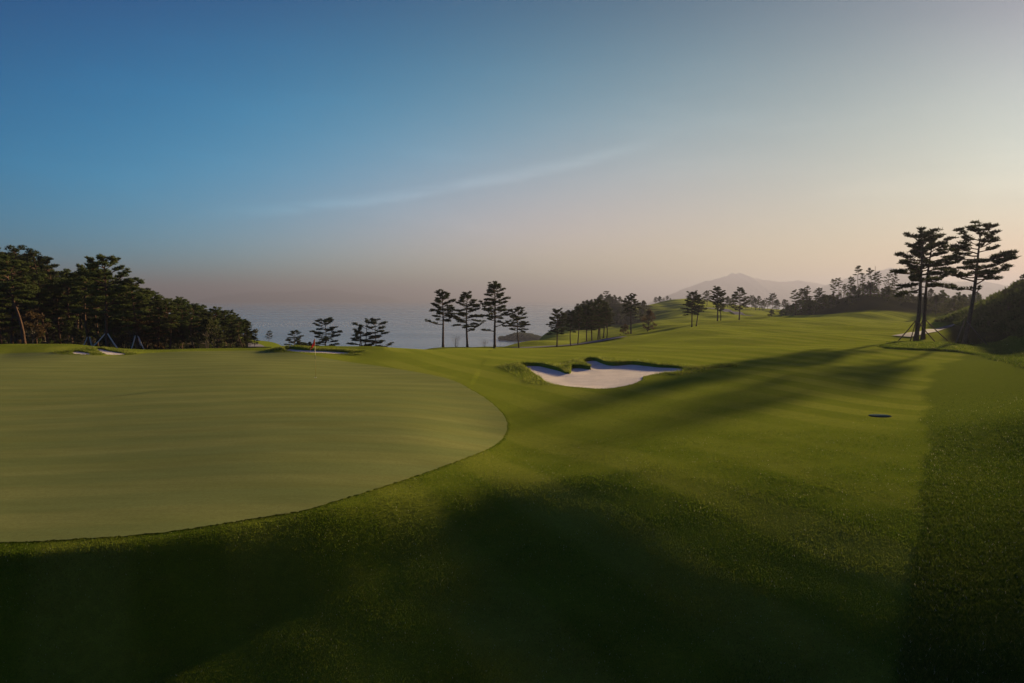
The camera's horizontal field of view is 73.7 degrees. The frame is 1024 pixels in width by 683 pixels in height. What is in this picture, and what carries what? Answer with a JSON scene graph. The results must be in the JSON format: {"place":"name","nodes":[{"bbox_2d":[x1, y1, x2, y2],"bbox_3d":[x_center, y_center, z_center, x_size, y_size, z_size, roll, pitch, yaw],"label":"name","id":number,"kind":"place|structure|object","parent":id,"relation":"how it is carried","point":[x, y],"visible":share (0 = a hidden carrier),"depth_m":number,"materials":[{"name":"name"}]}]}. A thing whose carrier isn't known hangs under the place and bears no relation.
{"place":"outdoors","nodes":[
{"label":"outdoors","id":0,"kind":"place"},
{"bbox_2d":[0,351,506,541],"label":"putting green","id":1,"kind":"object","parent":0,"point":[93,446],"visible":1,"depth_m":20.20,"materials":[{"name":"plant"}]},
{"bbox_2d":[192,289,403,301],"bbox_3d":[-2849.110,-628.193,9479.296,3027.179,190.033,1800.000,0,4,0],"label":"mountain","id":2,"kind":"structure","parent":0,"point":[326,295],"depth_m":8961.42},
{"bbox_2d":[0,393,935,682],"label":"turf grass","id":3,"kind":"structure","parent":0,"point":[582,589],"depth_m":11.70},
{"bbox_2d":[169,300,801,348],"bbox_3d":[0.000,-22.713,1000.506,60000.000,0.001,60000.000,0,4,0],"label":"sea","id":4,"kind":"structure","parent":0,"point":[425,335],"depth_m":1321.75,"materials":[{"name":"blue liquid"}]},
{"bbox_2d":[256,324,446,324],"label":"sea buoys","id":5,"kind":"object","parent":4,"relation":"on","point":[343,324],"visible":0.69,"depth_m":1054.82,"materials":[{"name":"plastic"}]},
{"bbox_2d":[0,290,1023,682],"bbox_3d":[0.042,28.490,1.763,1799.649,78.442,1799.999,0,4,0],"label":"fairway","id":6,"kind":"structure","parent":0,"point":[824,360],"depth_m":13.08,"materials":[{"name":"plant"}]},
{"bbox_2d":[0,321,15,343],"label":"bush","id":7,"kind":"object","parent":6,"relation":"on","point":[2,333],"visible":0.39,"depth_m":72.02,"materials":[{"name":"green plant"}]},
{"bbox_2d":[0,245,32,340],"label":"pine tree","id":8,"kind":"object","parent":6,"relation":"on","point":[12,251],"visible":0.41,"depth_m":79.50,"materials":[{"name":"green plant"}]},
{"bbox_2d":[10,319,28,343],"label":"bush","id":9,"kind":"object","parent":6,"relation":"on","point":[18,331],"visible":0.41,"depth_m":74.79,"materials":[{"name":"green plant"}]},
{"bbox_2d":[0,254,39,343],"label":"pine tree","id":10,"kind":"object","parent":6,"relation":"on","point":[22,290],"visible":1,"depth_m":65.47,"materials":[{"name":"green plant"}]},
{"bbox_2d":[0,263,39,343],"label":"pine tree","id":11,"kind":"object","parent":6,"relation":"on","point":[13,323],"visible":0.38,"depth_m":69.98,"materials":[{"name":"green plant"}]},
{"bbox_2d":[1,305,51,343],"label":"bush","id":12,"kind":"object","parent":6,"relation":"on","point":[39,330],"visible":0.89,"depth_m":69.17,"materials":[{"name":"green plant"}]},
{"bbox_2d":[18,248,53,338],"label":"pine tree","id":13,"kind":"object","parent":6,"relation":"on","point":[32,252],"visible":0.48,"depth_m":79.35,"materials":[{"name":"green plant"}]},
{"bbox_2d":[14,273,59,343],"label":"pine tree","id":14,"kind":"object","parent":6,"relation":"on","point":[39,277],"visible":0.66,"depth_m":70.88,"materials":[{"name":"green plant"}]},
{"bbox_2d":[18,280,55,343],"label":"pine tree","id":15,"kind":"object","parent":6,"relation":"on","point":[45,314],"visible":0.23,"depth_m":72.83,"materials":[{"name":"green plant"}]},
{"bbox_2d":[31,270,65,338],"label":"pine tree","id":16,"kind":"object","parent":6,"relation":"on","point":[47,316],"visible":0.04,"depth_m":81.94,"materials":[{"name":"green plant"}]},
{"bbox_2d":[36,256,64,338],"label":"pine tree","id":17,"kind":"object","parent":6,"relation":"on","point":[44,264],"visible":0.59,"depth_m":79.15,"materials":[{"name":"green plant"}]},
{"bbox_2d":[40,281,78,343],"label":"pine tree","id":18,"kind":"object","parent":6,"relation":"on","point":[59,311],"visible":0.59,"depth_m":72.80,"materials":[{"name":"green plant"}]},
{"bbox_2d":[51,268,83,336],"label":"pine tree","id":19,"kind":"object","parent":6,"relation":"on","point":[62,273],"visible":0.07,"depth_m":84.31,"materials":[{"name":"green plant"}]},
{"bbox_2d":[52,277,83,342],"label":"pine tree","id":20,"kind":"object","parent":6,"relation":"on","point":[57,291],"visible":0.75,"depth_m":72.32,"materials":[{"name":"green plant"}]},
{"bbox_2d":[57,319,81,343],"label":"bush","id":21,"kind":"object","parent":6,"relation":"on","point":[68,322],"visible":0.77,"depth_m":72.51,"materials":[{"name":"green plant"}]},
{"bbox_2d":[61,327,83,343],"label":"bush","id":22,"kind":"object","parent":6,"relation":"on","point":[74,332],"visible":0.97,"depth_m":67.37,"materials":[{"name":"green plant"}]},
{"bbox_2d":[65,288,91,336],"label":"pine tree","id":23,"kind":"object","parent":6,"relation":"on","point":[80,321],"visible":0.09,"depth_m":85.31,"materials":[{"name":"green plant"}]},
{"bbox_2d":[63,263,111,345],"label":"pine tree","id":24,"kind":"object","parent":6,"relation":"on","point":[73,277],"visible":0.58,"depth_m":67.28,"materials":[{"name":"green plant"}]},
{"bbox_2d":[72,276,111,345],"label":"pine tree","id":25,"kind":"object","parent":6,"relation":"on","point":[97,308],"visible":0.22,"depth_m":74.08,"materials":[{"name":"green plant"}]},
{"bbox_2d":[86,316,109,345],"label":"bush","id":26,"kind":"object","parent":6,"relation":"on","point":[96,320],"visible":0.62,"depth_m":68.25,"materials":[{"name":"green plant"}]},
{"bbox_2d":[73,253,133,347],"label":"pine tree","id":27,"kind":"object","parent":6,"relation":"on","point":[92,265],"visible":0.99,"depth_m":65.44,"materials":[{"name":"green plant"}]},
{"bbox_2d":[93,320,123,347],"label":"bush","id":28,"kind":"object","parent":6,"relation":"on","point":[112,322],"visible":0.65,"depth_m":67.01,"materials":[{"name":"green plant"}]},
{"bbox_2d":[97,349,123,354],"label":"bunker sand","id":29,"kind":"structure","parent":6,"relation":"on","point":[109,352],"depth_m":51.27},
{"bbox_2d":[102,319,128,347],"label":"bush","id":30,"kind":"object","parent":6,"relation":"on","point":[117,326],"visible":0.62,"depth_m":67.43,"materials":[{"name":"green plant"}]},
{"bbox_2d":[107,288,138,346],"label":"pine tree","id":31,"kind":"object","parent":6,"relation":"on","point":[116,319],"visible":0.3,"depth_m":68.08,"materials":[{"name":"green plant"}]},
{"bbox_2d":[112,326,139,348],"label":"bush","id":32,"kind":"object","parent":6,"relation":"on","point":[123,338],"visible":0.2,"depth_m":68.21,"materials":[{"name":"green plant"}]},
{"bbox_2d":[108,277,154,347],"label":"pine tree","id":33,"kind":"object","parent":6,"relation":"on","point":[138,309],"visible":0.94,"depth_m":66.74,"materials":[{"name":"green plant"}]},
{"bbox_2d":[112,318,150,348],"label":"bush","id":34,"kind":"object","parent":6,"relation":"on","point":[129,338],"visible":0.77,"depth_m":67.06,"materials":[{"name":"green plant"}]},
{"bbox_2d":[124,315,156,348],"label":"bush","id":35,"kind":"object","parent":6,"relation":"on","point":[143,340],"visible":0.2,"depth_m":71.07,"materials":[{"name":"green plant"}]},
{"bbox_2d":[132,291,168,349],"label":"pine tree","id":36,"kind":"object","parent":6,"relation":"on","point":[150,307],"visible":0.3,"depth_m":70.25,"materials":[{"name":"green plant"}]},
{"bbox_2d":[142,299,173,349],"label":"pine tree","id":37,"kind":"object","parent":6,"relation":"on","point":[160,304],"visible":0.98,"depth_m":67.89,"materials":[{"name":"green plant"}]},
{"bbox_2d":[140,318,176,348],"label":"bush","id":38,"kind":"object","parent":6,"relation":"on","point":[154,346],"visible":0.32,"depth_m":71.22,"materials":[{"name":"green plant"}]},
{"bbox_2d":[149,315,181,348],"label":"bush","id":39,"kind":"object","parent":6,"relation":"on","point":[153,342],"visible":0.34,"depth_m":71.73,"materials":[{"name":"green plant"}]},
{"bbox_2d":[154,298,179,348],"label":"pine tree","id":40,"kind":"object","parent":6,"relation":"on","point":[169,307],"visible":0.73,"depth_m":69.24,"materials":[{"name":"green plant"}]},
{"bbox_2d":[166,332,180,348],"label":"bush","id":41,"kind":"object","parent":6,"relation":"on","point":[176,339],"visible":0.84,"depth_m":70.76,"materials":[{"name":"green plant"}]},
{"bbox_2d":[168,323,189,348],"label":"bush","id":42,"kind":"object","parent":6,"relation":"on","point":[178,328],"visible":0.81,"depth_m":70.95,"materials":[{"name":"green plant"}]},
{"bbox_2d":[172,298,187,323],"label":"pine tree","id":43,"kind":"object","parent":6,"relation":"on","point":[179,302],"visible":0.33,"depth_m":81.81,"materials":[{"name":"green plant"}]},
{"bbox_2d":[171,306,193,348],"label":"pine tree","id":44,"kind":"object","parent":6,"relation":"on","point":[183,316],"visible":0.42,"depth_m":71.86,"materials":[{"name":"green plant"}]},
{"bbox_2d":[175,303,202,348],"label":"pine tree","id":45,"kind":"object","parent":6,"relation":"on","point":[192,307],"visible":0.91,"depth_m":68.76,"materials":[{"name":"green plant"}]},
{"bbox_2d":[179,326,199,348],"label":"bush","id":46,"kind":"object","parent":6,"relation":"on","point":[184,329],"visible":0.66,"depth_m":70.88,"materials":[{"name":"green plant"}]},
{"bbox_2d":[178,322,210,348],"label":"bush","id":47,"kind":"object","parent":6,"relation":"on","point":[193,335],"visible":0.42,"depth_m":70.06,"materials":[{"name":"green plant"}]},
{"bbox_2d":[185,317,218,347],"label":"bush","id":48,"kind":"object","parent":6,"relation":"on","point":[206,323],"visible":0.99,"depth_m":67.20,"materials":[{"name":"green plant"}]},
{"bbox_2d":[196,311,214,342],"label":"pine tree","id":49,"kind":"object","parent":6,"relation":"on","point":[205,314],"visible":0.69,"depth_m":68.11,"materials":[{"name":"green plant"}]},
{"bbox_2d":[206,306,225,347],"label":"pine tree","id":50,"kind":"object","parent":6,"relation":"on","point":[214,310],"visible":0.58,"depth_m":73.48,"materials":[{"name":"green plant"}]},
{"bbox_2d":[207,319,231,347],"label":"bush","id":51,"kind":"object","parent":6,"relation":"on","point":[220,331],"visible":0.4,"depth_m":70.85,"materials":[{"name":"green plant"}]},
{"bbox_2d":[213,332,225,347],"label":"bush","id":52,"kind":"object","parent":6,"relation":"on","point":[221,341],"visible":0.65,"depth_m":71.64,"materials":[{"name":"green plant"}]},
{"bbox_2d":[219,320,234,347],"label":"bush","id":53,"kind":"object","parent":6,"relation":"on","point":[222,325],"visible":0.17,"depth_m":76.48,"materials":[{"name":"green plant"}]},
{"bbox_2d":[222,314,239,346],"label":"pine tree","id":54,"kind":"object","parent":6,"relation":"on","point":[229,325],"visible":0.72,"depth_m":73.78,"materials":[{"name":"green plant"}]},
{"bbox_2d":[223,330,243,346],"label":"bush","id":55,"kind":"object","parent":6,"relation":"on","point":[232,335],"visible":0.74,"depth_m":72.96,"materials":[{"name":"green plant"}]},
{"bbox_2d":[230,319,246,346],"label":"pine tree","id":56,"kind":"object","parent":6,"relation":"on","point":[242,325],"visible":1,"depth_m":71.34,"materials":[{"name":"green plant"}]},
{"bbox_2d":[232,331,248,346],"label":"bush","id":57,"kind":"object","parent":6,"relation":"on","point":[236,338],"visible":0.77,"depth_m":73.10,"materials":[{"name":"green plant"}]},
{"bbox_2d":[226,319,257,346],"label":"pine tree","id":58,"kind":"object","parent":6,"relation":"on","point":[247,327],"visible":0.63,"depth_m":74.30,"materials":[{"name":"green plant"}]},
{"bbox_2d":[3,387,509,545],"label":"fringe grass","id":59,"kind":"structure","parent":6,"relation":"on","point":[490,449],"depth_m":13.40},
{"bbox_2d":[284,329,303,345],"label":"pine tree","id":60,"kind":"object","parent":6,"relation":"on","point":[297,338],"visible":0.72,"depth_m":78.16,"materials":[{"name":"green plant"}]},
{"bbox_2d":[287,349,343,353],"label":"bunker sand","id":61,"kind":"structure","parent":6,"relation":"on","point":[292,350],"depth_m":52.28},
{"bbox_2d":[309,317,342,345],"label":"pine tree","id":62,"kind":"object","parent":6,"relation":"on","point":[324,339],"visible":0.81,"depth_m":75.62,"materials":[{"name":"green plant"}]},
{"bbox_2d":[346,318,379,345],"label":"pine tree","id":63,"kind":"object","parent":6,"relation":"on","point":[357,332],"visible":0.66,"depth_m":73.68,"materials":[{"name":"green plant"}]},
{"bbox_2d":[360,318,393,346],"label":"pine tree","id":64,"kind":"object","parent":6,"relation":"on","point":[373,322],"visible":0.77,"depth_m":73.02,"materials":[{"name":"green plant"}]},
{"bbox_2d":[53,344,736,388],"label":"lip grass","id":65,"kind":"structure","parent":6,"relation":"on","point":[93,350],"depth_m":43.18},
{"bbox_2d":[424,289,455,346],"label":"pine tree","id":66,"kind":"object","parent":6,"relation":"on","point":[439,302],"visible":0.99,"depth_m":87.79,"materials":[{"name":"green plant"}]},
{"bbox_2d":[449,291,485,346],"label":"pine tree","id":67,"kind":"object","parent":6,"relation":"on","point":[464,295],"visible":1,"depth_m":87.69,"materials":[{"name":"green plant"}]},
{"bbox_2d":[478,280,512,347],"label":"pine tree","id":68,"kind":"object","parent":6,"relation":"on","point":[492,289],"visible":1,"depth_m":87.87,"materials":[{"name":"green plant"}]},
{"bbox_2d":[502,307,530,347],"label":"pine tree","id":69,"kind":"object","parent":6,"relation":"on","point":[523,324],"visible":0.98,"depth_m":89.76,"materials":[{"name":"green plant"}]},
{"bbox_2d":[545,308,566,346],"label":"pine tree","id":70,"kind":"object","parent":6,"relation":"on","point":[558,323],"visible":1,"depth_m":91.78,"materials":[{"name":"green plant"}]},
{"bbox_2d":[563,311,579,345],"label":"pine tree","id":71,"kind":"object","parent":6,"relation":"on","point":[569,320],"visible":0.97,"depth_m":95.77,"materials":[{"name":"green plant"}]},
{"bbox_2d":[572,306,587,344],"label":"pine tree","id":72,"kind":"object","parent":6,"relation":"on","point":[578,308],"visible":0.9,"depth_m":97.01,"materials":[{"name":"green plant"}]},
{"bbox_2d":[577,304,597,340],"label":"pine tree","id":73,"kind":"object","parent":6,"relation":"on","point":[589,318],"visible":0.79,"depth_m":105.64,"materials":[{"name":"green plant"}]},
{"bbox_2d":[581,300,604,340],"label":"pine tree","id":74,"kind":"object","parent":6,"relation":"on","point":[597,311],"visible":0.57,"depth_m":107.78,"materials":[{"name":"green plant"}]},
{"bbox_2d":[592,298,607,339],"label":"pine tree","id":75,"kind":"object","parent":6,"relation":"on","point":[600,303],"visible":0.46,"depth_m":111.95,"materials":[{"name":"green plant"}]},
{"bbox_2d":[527,361,678,388],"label":"bunker sand","id":76,"kind":"structure","parent":6,"relation":"on","point":[598,375],"depth_m":38.43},
{"bbox_2d":[594,301,614,337],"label":"pine tree","id":77,"kind":"object","parent":6,"relation":"on","point":[608,319],"visible":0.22,"depth_m":117.49,"materials":[{"name":"green plant"}]},
{"bbox_2d":[599,306,615,337],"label":"pine tree","id":78,"kind":"object","parent":6,"relation":"on","point":[608,316],"visible":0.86,"depth_m":112.01,"materials":[{"name":"green plant"}]},
{"bbox_2d":[613,308,623,324],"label":"leafy tree","id":79,"kind":"object","parent":6,"relation":"on","point":[618,316],"visible":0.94,"depth_m":242.98,"materials":[{"name":"green plant"}]},
{"bbox_2d":[621,293,643,333],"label":"pine tree","id":80,"kind":"object","parent":6,"relation":"on","point":[632,307],"visible":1,"depth_m":125.61,"materials":[{"name":"green plant"}]},
{"bbox_2d":[640,309,656,331],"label":"rusty bush","id":81,"kind":"object","parent":6,"relation":"on","point":[649,315],"visible":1,"depth_m":121.73,"materials":[{"name":"green plant"}]},
{"bbox_2d":[680,290,703,326],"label":"pine tree","id":82,"kind":"object","parent":6,"relation":"on","point":[689,302],"visible":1,"depth_m":117.56,"materials":[{"name":"green plant"}]},
{"bbox_2d":[691,294,707,325],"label":"pine tree","id":83,"kind":"object","parent":6,"relation":"on","point":[701,303],"visible":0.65,"depth_m":118.62,"materials":[{"name":"green plant"}]},
{"bbox_2d":[709,286,726,320],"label":"pine tree","id":84,"kind":"object","parent":6,"relation":"on","point":[716,289],"visible":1,"depth_m":131.52,"materials":[{"name":"green plant"}]},
{"bbox_2d":[713,292,725,320],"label":"pine tree","id":85,"kind":"object","parent":6,"relation":"on","point":[722,307],"visible":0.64,"depth_m":132.74,"materials":[{"name":"green plant"}]},
{"bbox_2d":[729,287,750,319],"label":"pine tree","id":86,"kind":"object","parent":6,"relation":"on","point":[736,295],"visible":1,"depth_m":141.64,"materials":[{"name":"green plant"}]},
{"bbox_2d":[789,290,799,314],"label":"pine tree","id":87,"kind":"object","parent":6,"relation":"on","point":[795,304],"visible":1,"depth_m":185.70,"materials":[{"name":"green plant"}]},
{"bbox_2d":[795,288,808,311],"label":"pine tree","id":88,"kind":"object","parent":6,"relation":"on","point":[801,293],"visible":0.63,"depth_m":196.26,"materials":[{"name":"green plant"}]},
{"bbox_2d":[808,300,819,314],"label":"bush","id":89,"kind":"object","parent":6,"relation":"on","point":[815,308],"visible":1,"depth_m":169.86,"materials":[{"name":"green plant"}]},
{"bbox_2d":[813,287,825,302],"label":"pine tree","id":90,"kind":"object","parent":6,"relation":"on","point":[819,291],"visible":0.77,"depth_m":190.24,"materials":[{"name":"green plant"}]},
{"bbox_2d":[824,295,837,307],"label":"bush","id":91,"kind":"object","parent":6,"relation":"on","point":[829,297],"visible":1,"depth_m":176.46,"materials":[{"name":"green plant"}]},
{"bbox_2d":[881,288,892,301],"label":"bush","id":92,"kind":"object","parent":6,"relation":"on","point":[887,293],"visible":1,"depth_m":176.45,"materials":[{"name":"green plant"}]},
{"bbox_2d":[898,321,934,341],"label":"tree prop","id":93,"kind":"object","parent":6,"relation":"on","point":[913,331],"visible":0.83,"depth_m":69.56,"materials":[{"name":"brown wood"}]},
{"bbox_2d":[889,226,951,340],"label":"pine tree","id":94,"kind":"object","parent":6,"relation":"on","point":[918,246],"visible":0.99,"depth_m":69.47,"materials":[{"name":"green plant"}]},
{"bbox_2d":[899,233,961,338],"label":"pine tree","id":95,"kind":"object","parent":6,"relation":"on","point":[940,284],"visible":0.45,"depth_m":71.94,"materials":[{"name":"green plant"}]},
{"bbox_2d":[926,294,944,314],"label":"leafy tree","id":96,"kind":"object","parent":6,"relation":"on","point":[936,298],"visible":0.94,"depth_m":159.78,"materials":[{"name":"green plant"}]},
{"bbox_2d":[877,318,1023,367],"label":"edge grass","id":97,"kind":"structure","parent":6,"relation":"on","point":[999,357],"depth_m":54.91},
{"bbox_2d":[939,295,965,313],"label":"leafy tree","id":98,"kind":"object","parent":6,"relation":"on","point":[951,301],"visible":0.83,"depth_m":149.73,"materials":[{"name":"green plant"}]},
{"bbox_2d":[955,321,986,344],"bbox_3d":[43.121,-0.805,65.071,3.233,2.393,2.284,0,4,0],"label":"tree prop","id":99,"kind":"object","parent":6,"relation":"on","point":[972,328],"visible":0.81,"depth_m":64.28,"materials":[{"name":"brown wood"}]},
{"bbox_2d":[934,279,1023,337],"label":"bank cover","id":100,"kind":"object","parent":6,"relation":"on","point":[984,310],"visible":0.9,"depth_m":78.25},
{"bbox_2d":[939,219,1019,343],"bbox_3d":[44.121,-5.471,64.477,6.355,11.799,6.334,3,4,36],"label":"pine tree","id":101,"kind":"object","parent":6,"relation":"on","point":[974,265],"visible":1,"depth_m":64.08,"materials":[{"name":"green plant"}]},
{"bbox_2d":[0,0,1023,299],"label":"sky","id":102,"kind":"structure","parent":0,"point":[395,149],"materials":[{"name":"blue"}]},
{"bbox_2d":[512,336,626,347],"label":"cart path","id":103,"kind":"structure","parent":0,"point":[576,343],"depth_m":97.25,"materials":[{"name":"concrete"}]},
{"bbox_2d":[647,273,824,304],"bbox_3d":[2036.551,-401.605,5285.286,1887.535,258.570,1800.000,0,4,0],"label":"mountain","id":104,"kind":"structure","parent":0,"point":[751,286],"depth_m":4943.96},
{"bbox_2d":[788,268,1007,304],"bbox_3d":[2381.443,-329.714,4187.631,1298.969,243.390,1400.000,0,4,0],"label":"mountain","id":105,"kind":"structure","parent":0,"point":[989,288],"depth_m":3961.57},
{"bbox_2d":[893,324,954,336],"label":"cart path","id":106,"kind":"structure","parent":0,"point":[908,334],"depth_m":81.85,"materials":[{"name":"concrete"}]},
{"bbox_2d":[890,383,1023,682],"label":"rough grass","id":107,"kind":"structure","parent":0,"point":[1010,511],"depth_m":11.14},
{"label":"islet","id":108,"kind":"structure","parent":0,"visible":0},
{"bbox_2d":[498,332,541,340],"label":"islet woods","id":109,"kind":"object","parent":108,"relation":"on","point":[522,336],"visible":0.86,"depth_m":647.83,"materials":[{"name":"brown plant"}]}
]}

